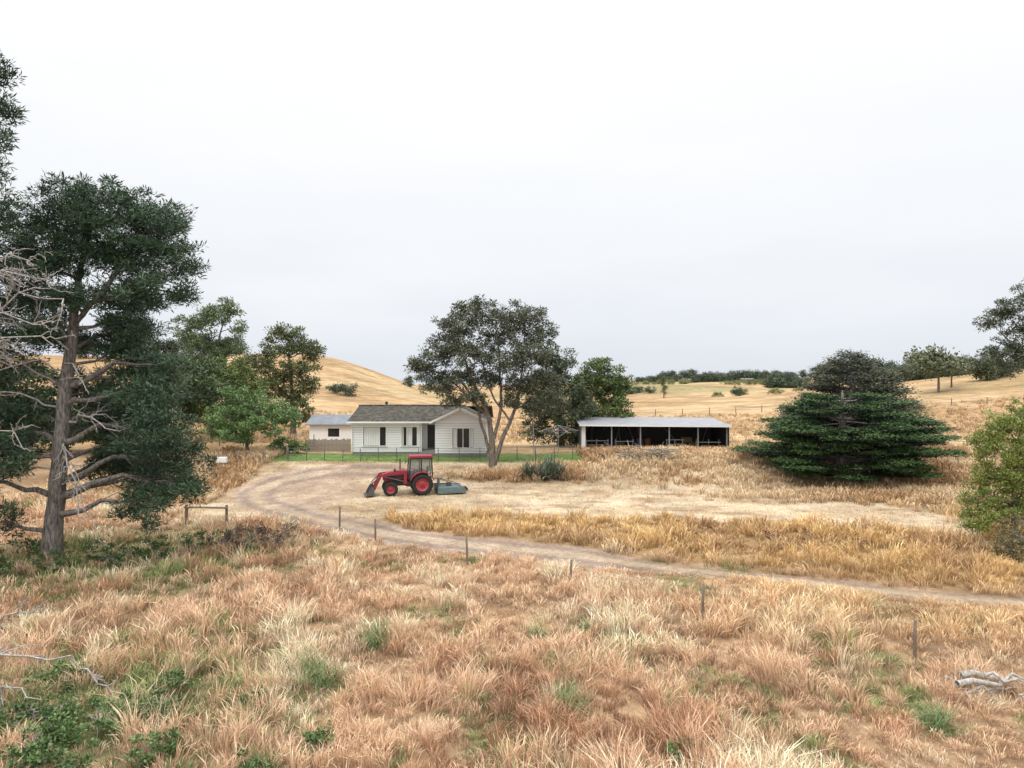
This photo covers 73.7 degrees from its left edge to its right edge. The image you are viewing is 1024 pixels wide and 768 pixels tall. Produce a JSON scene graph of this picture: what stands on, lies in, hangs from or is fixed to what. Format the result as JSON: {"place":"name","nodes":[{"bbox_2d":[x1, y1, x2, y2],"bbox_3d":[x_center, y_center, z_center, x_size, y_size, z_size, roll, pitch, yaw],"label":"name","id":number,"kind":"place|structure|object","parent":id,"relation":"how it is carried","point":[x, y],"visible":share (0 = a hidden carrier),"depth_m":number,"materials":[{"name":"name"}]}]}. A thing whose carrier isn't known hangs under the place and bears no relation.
{"place":"outdoors","nodes":[
{"label":"outdoors","id":0,"kind":"place"},
{"bbox_2d":[462,406,491,419],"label":"wing roof","id":1,"kind":"structure","parent":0,"point":[475,412],"depth_m":57.32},
{"bbox_2d":[0,354,1023,767],"bbox_3d":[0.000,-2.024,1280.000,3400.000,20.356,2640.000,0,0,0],"label":"ground","id":2,"kind":"structure","parent":0,"point":[350,476],"depth_m":32.07,"materials":[{"name":"soil"}]},
{"bbox_2d":[0,555,14,577],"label":"undergrowth shrub","id":3,"kind":"object","parent":2,"relation":"on","point":[2,559],"visible":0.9,"depth_m":26.61,"materials":[{"name":"green plant"}]},
{"bbox_2d":[0,532,67,561],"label":"undergrowth shrub","id":4,"kind":"object","parent":2,"relation":"on","point":[31,542],"visible":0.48,"depth_m":29.63,"materials":[{"name":"green plant"}]},
{"bbox_2d":[0,735,68,767],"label":"weed patch","id":5,"kind":"object","parent":2,"relation":"on","point":[30,756],"visible":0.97,"depth_m":13.85,"materials":[{"name":"green plant"}]},
{"bbox_2d":[0,52,75,450],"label":"pine tree","id":6,"kind":"object","parent":2,"relation":"on","point":[10,216],"visible":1,"depth_m":24.90,"materials":[{"name":"green plant"}]},
{"bbox_2d":[0,709,83,759],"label":"weed patch","id":7,"kind":"object","parent":2,"relation":"on","point":[54,731],"visible":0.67,"depth_m":14.87,"materials":[{"name":"green plant"}]},
{"bbox_2d":[0,692,83,728],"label":"weed patch","id":8,"kind":"object","parent":2,"relation":"on","point":[18,707],"visible":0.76,"depth_m":15.96,"materials":[{"name":"green plant"}]},
{"bbox_2d":[29,547,82,575],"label":"undergrowth shrub","id":9,"kind":"object","parent":2,"relation":"on","point":[57,561],"visible":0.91,"depth_m":27.60,"materials":[{"name":"green plant"}]},
{"bbox_2d":[0,596,118,710],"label":"fallen branch","id":10,"kind":"object","parent":2,"relation":"on","point":[39,658],"visible":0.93,"depth_m":15.91,"materials":[{"name":"grey wood"}]},
{"bbox_2d":[23,659,104,696],"bbox_3d":[-11.498,7.594,17.608,1.692,0.746,1.601,0,0,0],"label":"weed patch","id":11,"kind":"object","parent":2,"relation":"on","point":[50,674],"visible":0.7,"depth_m":17.47,"materials":[{"name":"green plant"}]},
{"bbox_2d":[36,752,97,767],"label":"weed patch","id":12,"kind":"object","parent":2,"relation":"on","point":[69,764],"visible":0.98,"depth_m":13.50,"materials":[{"name":"green plant"}]},
{"bbox_2d":[59,690,156,747],"bbox_3d":[-9.194,7.633,15.589,1.923,0.811,2.190,0,0,-31],"label":"weed patch","id":13,"kind":"object","parent":2,"relation":"on","point":[109,721],"visible":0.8,"depth_m":15.60,"materials":[{"name":"green plant"}]},
{"bbox_2d":[76,538,140,565],"bbox_3d":[-17.087,7.164,29.135,2.467,1.347,1.818,0,0,24],"label":"undergrowth shrub","id":14,"kind":"object","parent":2,"relation":"on","point":[110,555],"visible":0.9,"depth_m":28.82,"materials":[{"name":"green plant"}]},
{"bbox_2d":[0,168,218,568],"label":"pine tree","id":15,"kind":"object","parent":2,"relation":"on","point":[123,453],"visible":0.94,"depth_m":28.33,"materials":[{"name":"green plant"}]},
{"bbox_2d":[0,355,235,452],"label":"hedge trees","id":16,"kind":"object","parent":2,"relation":"on","point":[205,388],"visible":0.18,"depth_m":56.51,"materials":[{"name":"green plant"}]},
{"bbox_2d":[121,726,182,767],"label":"weed patch","id":17,"kind":"object","parent":2,"relation":"on","point":[175,735],"visible":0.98,"depth_m":14.27,"materials":[{"name":"green plant"}]},
{"bbox_2d":[132,534,172,563],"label":"undergrowth shrub","id":18,"kind":"object","parent":2,"relation":"on","point":[162,554],"visible":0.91,"depth_m":29.57,"materials":[{"name":"green plant"}]},
{"bbox_2d":[126,689,195,730],"bbox_3d":[-8.209,7.619,15.944,1.372,0.925,1.144,0,0,0],"label":"weed patch","id":19,"kind":"object","parent":2,"relation":"on","point":[168,702],"visible":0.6,"depth_m":15.87,"materials":[{"name":"green plant"}]},
{"bbox_2d":[76,332,251,367],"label":"distant tree line","id":20,"kind":"object","parent":2,"relation":"on","point":[172,347],"visible":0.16,"depth_m":240.34,"materials":[{"name":"green plant"}]},
{"bbox_2d":[144,665,195,701],"bbox_3d":[-8.752,7.607,17.253,1.032,0.830,1.203,0,0,44],"label":"weed patch","id":21,"kind":"object","parent":2,"relation":"on","point":[177,681],"visible":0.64,"depth_m":17.18,"materials":[{"name":"green plant"}]},
{"bbox_2d":[182,529,217,556],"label":"undergrowth shrub","id":22,"kind":"object","parent":2,"relation":"on","point":[196,534],"visible":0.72,"depth_m":30.43,"materials":[{"name":"green plant"}]},
{"bbox_2d":[184,504,227,525],"bbox_3d":[-16.352,7.095,36.519,2.303,1.300,0.257,0,0,-1],"label":"timber rail","id":23,"kind":"object","parent":2,"relation":"on","point":[207,507],"visible":0.7,"depth_m":36.43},
{"bbox_2d":[168,296,249,433],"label":"gum tree","id":24,"kind":"object","parent":2,"relation":"on","point":[209,312],"visible":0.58,"depth_m":74.57,"materials":[{"name":"green plant"}]},
{"bbox_2d":[174,355,269,441],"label":"wattle tree","id":25,"kind":"object","parent":2,"relation":"on","point":[246,373],"visible":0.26,"depth_m":67.52,"materials":[{"name":"green plant"}]},
{"bbox_2d":[201,523,245,553],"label":"blackberry bush","id":26,"kind":"object","parent":2,"relation":"on","point":[225,534],"visible":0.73,"depth_m":30.61,"materials":[{"name":"brown plant"}]},
{"bbox_2d":[187,445,287,467],"bbox_3d":[-20.962,5.819,52.363,7.243,2.012,0.393,0,0,-29],"label":"driveway fence","id":27,"kind":"object","parent":2,"relation":"on","point":[262,453],"visible":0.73,"depth_m":53.22,"materials":[{"name":"metal"}]},
{"bbox_2d":[221,685,266,718],"bbox_3d":[-6.410,7.670,16.267,0.988,0.832,0.895,0,0,0],"label":"weed patch","id":28,"kind":"object","parent":2,"relation":"on","point":[247,699],"visible":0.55,"depth_m":16.26,"materials":[{"name":"green plant"}]},
{"bbox_2d":[224,519,272,550],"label":"blackberry bush","id":29,"kind":"object","parent":2,"relation":"on","point":[260,529],"visible":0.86,"depth_m":31.39,"materials":[{"name":"brown plant"}]},
{"bbox_2d":[195,385,303,451],"bbox_3d":[-20.960,2.994,54.828,8.605,6.000,4.251,0,0,0],"label":"fruit tree","id":30,"kind":"object","parent":2,"relation":"on","point":[274,413],"visible":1,"depth_m":54.41,"materials":[{"name":"green plant"}]},
{"bbox_2d":[232,748,279,767],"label":"weed patch","id":31,"kind":"object","parent":2,"relation":"on","point":[248,764],"visible":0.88,"depth_m":13.62,"materials":[{"name":"green plant"}]},
{"bbox_2d":[246,745,279,767],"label":"green rush","id":32,"kind":"object","parent":2,"relation":"on","point":[264,765],"visible":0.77,"depth_m":13.63,"materials":[{"name":"green plant"}]},
{"bbox_2d":[255,522,301,546],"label":"blackberry bush","id":33,"kind":"object","parent":2,"relation":"on","point":[283,533],"visible":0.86,"depth_m":31.84,"materials":[{"name":"brown plant"}]},
{"bbox_2d":[234,321,327,436],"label":"gum tree","id":34,"kind":"object","parent":2,"relation":"on","point":[311,350],"visible":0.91,"depth_m":74.46,"materials":[{"name":"green plant"}]},
{"bbox_2d":[266,436,310,453],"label":"green shrub","id":35,"kind":"object","parent":2,"relation":"on","point":[279,442],"visible":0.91,"depth_m":56.38,"materials":[{"name":"green plant"}]},
{"bbox_2d":[285,638,339,687],"bbox_3d":[-5.360,7.283,18.176,1.501,1.054,2.091,0,0,0],"label":"green rush","id":36,"kind":"object","parent":2,"relation":"on","point":[309,667],"visible":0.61,"depth_m":18.03,"materials":[{"name":"green plant"}]},
{"bbox_2d":[298,726,333,760],"bbox_3d":[-4.161,7.657,14.538,0.753,0.794,0.944,0,0,26],"label":"weed patch","id":37,"kind":"object","parent":2,"relation":"on","point":[313,736],"visible":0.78,"depth_m":14.55,"materials":[{"name":"green plant"}]},
{"bbox_2d":[305,439,350,451],"bbox_3d":[-15.652,5.210,58.010,3.895,1.149,0.020,0,0,0],"label":"paling fence","id":38,"kind":"object","parent":2,"relation":"on","point":[319,445],"visible":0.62,"depth_m":58.00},
{"bbox_2d":[305,415,351,443],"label":"outbuilding","id":39,"kind":"structure","parent":2,"relation":"on","point":[328,427],"depth_m":66.00,"materials":[{"name":"paint"}]},
{"bbox_2d":[328,428,338,436],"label":"window","id":40,"kind":"structure","parent":39,"relation":"in","point":[332,432],"depth_m":66.05,"materials":[{"name":"black glass"}]},
{"bbox_2d":[290,645,366,700],"bbox_3d":[-4.809,7.242,17.686,2.396,1.174,2.118,0,0,0],"label":"green rush","id":41,"kind":"object","parent":2,"relation":"on","point":[321,681],"visible":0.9,"depth_m":17.62,"materials":[{"name":"green plant"}]},
{"bbox_2d":[324,382,359,396],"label":"tree","id":42,"kind":"object","parent":2,"relation":"on","point":[344,388],"visible":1,"depth_m":150.10,"materials":[{"name":"green plant"}]},
{"bbox_2d":[340,619,383,649],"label":"green rush","id":43,"kind":"object","parent":2,"relation":"on","point":[366,633],"visible":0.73,"depth_m":20.45,"materials":[{"name":"green plant"}]},
{"bbox_2d":[357,614,392,656],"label":"green rush","id":44,"kind":"object","parent":2,"relation":"on","point":[377,640],"visible":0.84,"depth_m":20.19,"materials":[{"name":"green plant"}]},
{"bbox_2d":[357,605,403,642],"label":"green rush","id":45,"kind":"object","parent":2,"relation":"on","point":[386,623],"visible":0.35,"depth_m":20.97,"materials":[{"name":"green plant"}]},
{"bbox_2d":[346,422,428,422],"bbox_3d":[-10.050,3.120,55.480,6.800,0.110,0.120,0,0,0],"label":"gutter","id":46,"kind":"object","parent":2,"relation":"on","point":[387,422],"visible":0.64,"depth_m":55.42,"materials":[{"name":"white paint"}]},
{"bbox_2d":[353,449,434,454],"bbox_3d":[-9.650,5.700,60.000,6.860,0.500,7.900,0,0,0],"label":"foundation","id":47,"kind":"object","parent":2,"relation":"on","point":[384,453],"visible":0.14,"depth_m":56.05,"materials":[{"name":"concrete"}]},
{"bbox_2d":[353,423,419,451],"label":"front wall","id":48,"kind":"structure","parent":47,"relation":"on","point":[395,443],"depth_m":56.00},
{"bbox_2d":[364,427,378,444],"bbox_3d":[-11.535,4.295,56.055,1.270,1.470,0.020,0,0,0],"label":"curtain","id":49,"kind":"object","parent":48,"relation":"hanging from","point":[371,435],"visible":1,"depth_m":56.05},
{"bbox_2d":[363,427,385,445],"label":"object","id":50,"kind":"object","parent":48,"relation":"attached to","point":[382,436],"visible":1,"depth_m":56.08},
{"bbox_2d":[353,427,419,449],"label":"board laps","id":51,"kind":"object","parent":48,"relation":"attached to","point":[387,437],"visible":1,"depth_m":55.99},
{"bbox_2d":[347,406,458,422],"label":"roof front","id":52,"kind":"structure","parent":48,"relation":"on","point":[395,413],"depth_m":57.81,"materials":[{"name":"tile"}]},
{"bbox_2d":[359,405,458,405],"bbox_3d":[-8.785,1.900,60.050,9.370,0.180,0.180,0,0,0],"label":"ridge cap","id":53,"kind":"object","parent":52,"relation":"on","point":[401,405],"visible":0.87,"depth_m":59.96,"materials":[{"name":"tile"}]},
{"bbox_2d":[402,427,416,445],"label":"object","id":54,"kind":"object","parent":48,"relation":"attached to","point":[414,436],"visible":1,"depth_m":56.08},
{"bbox_2d":[422,423,434,448],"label":"recess wall","id":55,"kind":"structure","parent":47,"relation":"on","point":[424,435],"depth_m":57.30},
{"bbox_2d":[427,425,434,448],"bbox_3d":[-6.700,4.450,57.360,0.800,2.050,0.050,0,0,0],"label":"front door","id":56,"kind":"structure","parent":55,"relation":"attached to","point":[430,436],"depth_m":57.34,"materials":[{"name":"paint"}]},
{"bbox_2d":[401,375,415,386],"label":"tree","id":57,"kind":"object","parent":2,"relation":"on","point":[408,379],"visible":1,"depth_m":224.74,"materials":[{"name":"green plant"}]},
{"bbox_2d":[363,454,467,496],"bbox_3d":[-6.408,6.090,45.936,6.967,2.593,2.000,0,0,-14],"label":"tractor","id":58,"kind":"object","parent":2,"relation":"on","point":[419,482],"visible":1,"depth_m":45.26,"materials":[{"name":"metal"}]},
{"bbox_2d":[288,445,572,461],"bbox_3d":[-6.343,5.556,53.501,22.370,1.422,0.480,0,0,-2],"label":"garden fence","id":59,"kind":"object","parent":2,"relation":"on","point":[459,454],"visible":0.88,"depth_m":53.40,"materials":[{"name":"metal"}]},
{"bbox_2d":[436,450,486,456],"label":"foundation wing","id":60,"kind":"structure","parent":2,"relation":"on","point":[467,455],"depth_m":55.05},
{"bbox_2d":[435,422,485,452],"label":"wing wall","id":61,"kind":"structure","parent":60,"relation":"on","point":[441,448],"depth_m":55.00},
{"bbox_2d":[435,410,484,421],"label":"gable front","id":62,"kind":"structure","parent":61,"relation":"on","point":[460,416],"depth_m":55.00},
{"bbox_2d":[435,423,485,443],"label":"board laps","id":63,"kind":"object","parent":61,"relation":"attached to","point":[450,433],"visible":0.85,"depth_m":54.99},
{"bbox_2d":[453,428,472,447],"bbox_3d":[-3.950,4.355,55.090,1.700,1.550,0.020,0,0,0],"label":"window","id":64,"kind":"structure","parent":61,"relation":"attached to","point":[462,437],"depth_m":55.08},
{"bbox_2d":[403,294,571,468],"bbox_3d":[-1.848,-0.097,51.355,12.992,13.334,5.371,0,0,0],"label":"gum tree","id":65,"kind":"object","parent":2,"relation":"on","point":[461,349],"visible":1,"depth_m":51.16,"materials":[{"name":"green plant"}]},
{"bbox_2d":[0,632,1023,767],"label":"dry grass","id":66,"kind":"structure","parent":2,"relation":"on","point":[239,732],"depth_m":16.17,"materials":[{"name":"plant"}]},
{"bbox_2d":[0,536,1023,667],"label":"dry grass","id":67,"kind":"structure","parent":2,"relation":"on","point":[293,616],"depth_m":23.11,"materials":[{"name":"plant"}]},
{"bbox_2d":[0,490,1023,559],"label":"dry grass","id":68,"kind":"structure","parent":2,"relation":"on","point":[498,525],"depth_m":34.02,"materials":[{"name":"plant"}]},
{"bbox_2d":[0,394,1023,525],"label":"paddock grass","id":69,"kind":"structure","parent":2,"relation":"on","point":[709,457],"depth_m":50.32,"materials":[{"name":"plant"}]},
{"bbox_2d":[516,457,543,479],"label":"flax plant","id":70,"kind":"object","parent":2,"relation":"on","point":[529,470],"visible":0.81,"depth_m":49.14,"materials":[{"name":"green plant"}]},
{"bbox_2d":[509,371,551,461],"bbox_3d":[1.593,2.632,53.082,4.022,7.403,1.150,0,0,-4],"label":"antenna mast","id":71,"kind":"object","parent":2,"relation":"on","point":[533,431],"visible":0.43,"depth_m":52.97,"materials":[{"name":"metal"}]},
{"bbox_2d":[521,615,552,639],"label":"green rush","id":72,"kind":"object","parent":2,"relation":"on","point":[533,633],"visible":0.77,"depth_m":21.01,"materials":[{"name":"green plant"}]},
{"bbox_2d":[533,456,558,481],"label":"flax plant","id":73,"kind":"object","parent":2,"relation":"on","point":[543,471],"visible":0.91,"depth_m":49.02,"materials":[{"name":"green plant"}]},
{"bbox_2d":[543,455,571,478],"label":"flax plant","id":74,"kind":"object","parent":2,"relation":"on","point":[557,470],"visible":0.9,"depth_m":49.22,"materials":[{"name":"green plant"}]},
{"bbox_2d":[155,452,960,527],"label":"mown grass","id":75,"kind":"structure","parent":2,"relation":"on","point":[671,500],"depth_m":43.40,"materials":[{"name":"plant"}]},
{"bbox_2d":[538,425,577,451],"bbox_3d":[3.900,4.630,57.500,2.718,2.400,2.718,0,0,22],"label":"rotary clothesline","id":76,"kind":"object","parent":2,"relation":"on","point":[558,432],"visible":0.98,"depth_m":57.47,"materials":[{"name":"metal"}]},
{"bbox_2d":[517,344,599,445],"bbox_3d":[4.224,1.111,62.590,7.810,9.930,4.949,0,0,0],"label":"gum tree","id":77,"kind":"object","parent":2,"relation":"on","point":[580,404],"visible":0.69,"depth_m":62.42,"materials":[{"name":"green plant"}]},
{"bbox_2d":[530,673,603,728],"bbox_3d":[1.294,7.439,16.206,2.086,0.954,2.170,0,0,0],"label":"green rush","id":78,"kind":"object","parent":2,"relation":"on","point":[566,704],"visible":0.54,"depth_m":16.16,"materials":[{"name":"green plant"}]},
{"bbox_2d":[545,669,597,716],"bbox_3d":[1.358,7.433,16.707,1.625,0.947,1.595,0,0,0],"label":"green rush","id":79,"kind":"object","parent":2,"relation":"on","point":[567,691],"visible":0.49,"depth_m":16.74,"materials":[{"name":"green plant"}]},
{"bbox_2d":[565,614,609,633],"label":"green rush","id":80,"kind":"object","parent":2,"relation":"on","point":[580,625],"visible":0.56,"depth_m":21.56,"materials":[{"name":"green plant"}]},
{"bbox_2d":[539,385,655,393],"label":"distant tree line","id":81,"kind":"object","parent":2,"relation":"on","point":[639,389],"visible":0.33,"depth_m":232.14,"materials":[{"name":"green plant"}]},
{"bbox_2d":[566,356,637,430],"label":"gum tree","id":82,"kind":"object","parent":2,"relation":"on","point":[617,387],"visible":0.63,"depth_m":65.36,"materials":[{"name":"green plant"}]},
{"bbox_2d":[592,442,679,460],"bbox_3d":[10.339,5.248,53.643,8.420,1.564,4.082,0,0,0],"label":"brush pile","id":83,"kind":"object","parent":2,"relation":"on","point":[661,450],"visible":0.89,"depth_m":53.21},
{"bbox_2d":[575,417,731,447],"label":"open front shed","id":84,"kind":"structure","parent":2,"relation":"on","point":[669,431],"depth_m":63.20,"materials":[{"name":"metal"}]},
{"bbox_2d":[659,376,668,397],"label":"poplar tree","id":85,"kind":"object","parent":2,"relation":"on","point":[663,387],"visible":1,"depth_m":199.82,"materials":[{"name":"green plant"}]},
{"bbox_2d":[662,734,694,767],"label":"weed patch","id":86,"kind":"object","parent":2,"relation":"on","point":[671,749],"visible":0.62,"depth_m":14.17,"materials":[{"name":"green plant"}]},
{"bbox_2d":[339,506,1023,659],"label":"wire fence","id":87,"kind":"object","parent":2,"relation":"on","point":[914,634],"visible":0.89,"depth_m":22.56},
{"bbox_2d":[728,386,743,395],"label":"tree","id":88,"kind":"object","parent":2,"relation":"on","point":[738,392],"visible":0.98,"depth_m":199.43,"materials":[{"name":"green plant"}]},
{"bbox_2d":[631,377,847,396],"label":"distant tree line","id":89,"kind":"object","parent":2,"relation":"on","point":[747,381],"visible":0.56,"depth_m":350.54,"materials":[{"name":"green plant"}]},
{"bbox_2d":[689,368,809,382],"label":"distant tree line","id":90,"kind":"object","parent":2,"relation":"on","point":[734,376],"visible":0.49,"depth_m":560.01,"materials":[{"name":"green plant"}]},
{"bbox_2d":[762,371,809,387],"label":"distant tree line","id":91,"kind":"object","parent":2,"relation":"on","point":[783,380],"visible":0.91,"depth_m":273.90,"materials":[{"name":"green plant"}]},
{"bbox_2d":[633,351,971,382],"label":"distant tree line","id":92,"kind":"object","parent":2,"relation":"on","point":[672,375],"visible":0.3,"depth_m":820.16,"materials":[{"name":"green plant"}]},
{"bbox_2d":[648,395,1023,415],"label":"hill fence","id":93,"kind":"object","parent":2,"relation":"on","point":[787,404],"visible":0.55,"depth_m":118.91,"materials":[{"name":"wood"}]},
{"bbox_2d":[728,390,972,482],"bbox_3d":[24.212,3.758,50.489,15.433,6.565,14.806,0,0,0],"label":"cypress tree","id":94,"kind":"object","parent":2,"relation":"on","point":[900,461],"visible":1,"depth_m":47.61,"materials":[{"name":"green plant"}]},
{"bbox_2d":[773,347,934,455],"bbox_3d":[27.589,1.506,55.982,11.519,9.165,12.089,0,0,0],"label":"cypress tree","id":95,"kind":"object","parent":2,"relation":"on","point":[827,383],"visible":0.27,"depth_m":54.80,"materials":[{"name":"green plant"}]},
{"bbox_2d":[808,354,1023,380],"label":"distant tree line","id":96,"kind":"object","parent":2,"relation":"on","point":[882,364],"visible":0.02,"depth_m":524.26,"materials":[{"name":"green plant"}]},
{"bbox_2d":[906,398,949,446],"bbox_3d":[33.902,3.436,56.955,4.667,4.674,3.538,0,0,0],"label":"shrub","id":97,"kind":"object","parent":2,"relation":"on","point":[925,413],"visible":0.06,"depth_m":56.65,"materials":[{"name":"green plant"}]},
{"bbox_2d":[896,696,967,733],"bbox_3d":[9.738,7.589,16.020,1.557,0.748,1.406,0,0,0],"label":"green rush","id":98,"kind":"object","parent":2,"relation":"on","point":[925,708],"visible":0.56,"depth_m":15.98,"materials":[{"name":"green plant"}]},
{"bbox_2d":[844,361,1021,383],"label":"distant tree line","id":99,"kind":"object","parent":2,"relation":"on","point":[901,366],"visible":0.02,"depth_m":215.15,"materials":[{"name":"green plant"}]},
{"bbox_2d":[903,342,975,392],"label":"gum tree","id":100,"kind":"object","parent":2,"relation":"on","point":[939,362],"visible":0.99,"depth_m":139.52,"materials":[{"name":"green plant"}]},
{"bbox_2d":[892,692,987,746],"bbox_3d":[9.657,7.477,15.792,1.857,0.998,1.885,0,0,0],"label":"green rush","id":101,"kind":"object","parent":2,"relation":"on","point":[933,722],"visible":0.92,"depth_m":15.62,"materials":[{"name":"green plant"}]},
{"bbox_2d":[888,355,1021,381],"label":"tree clump","id":102,"kind":"object","parent":2,"relation":"on","point":[985,372],"visible":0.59,"depth_m":150.76,"materials":[{"name":"green plant"}]},
{"bbox_2d":[943,670,1023,696],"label":"driftwood log pile","id":103,"kind":"object","parent":2,"relation":"on","point":[968,681],"visible":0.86,"depth_m":17.04,"materials":[{"name":"grey wood"}]},
{"bbox_2d":[955,397,1023,538],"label":"wattle tree","id":104,"kind":"object","parent":2,"relation":"on","point":[1008,477],"visible":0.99,"depth_m":31.78,"materials":[{"name":"green plant"}]},
{"bbox_2d":[972,280,1023,379],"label":"gum tree","id":105,"kind":"object","parent":2,"relation":"on","point":[1011,346],"visible":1,"depth_m":59.93,"materials":[{"name":"green plant"}]},
{"bbox_2d":[980,511,1023,562],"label":"dry shrub","id":106,"kind":"object","parent":2,"relation":"on","point":[1009,544],"visible":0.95,"depth_m":29.75,"materials":[{"name":"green plant"}]},
{"bbox_3d":[-7.600,4.305,64.100,10.700,2.550,0.120,0,0,0],"label":"back wall","id":107,"kind":"object","parent":2,"relation":"on","visible":0},
{"bbox_2d":[467,406,493,417],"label":"roof back","id":108,"kind":"structure","parent":107,"relation":"on","point":[490,409],"depth_m":61.13,"materials":[{"name":"tile"}]},
{"bbox_2d":[0,0,1023,384],"label":"sky","id":109,"kind":"structure","parent":0,"point":[721,186],"materials":[{"name":"white"}]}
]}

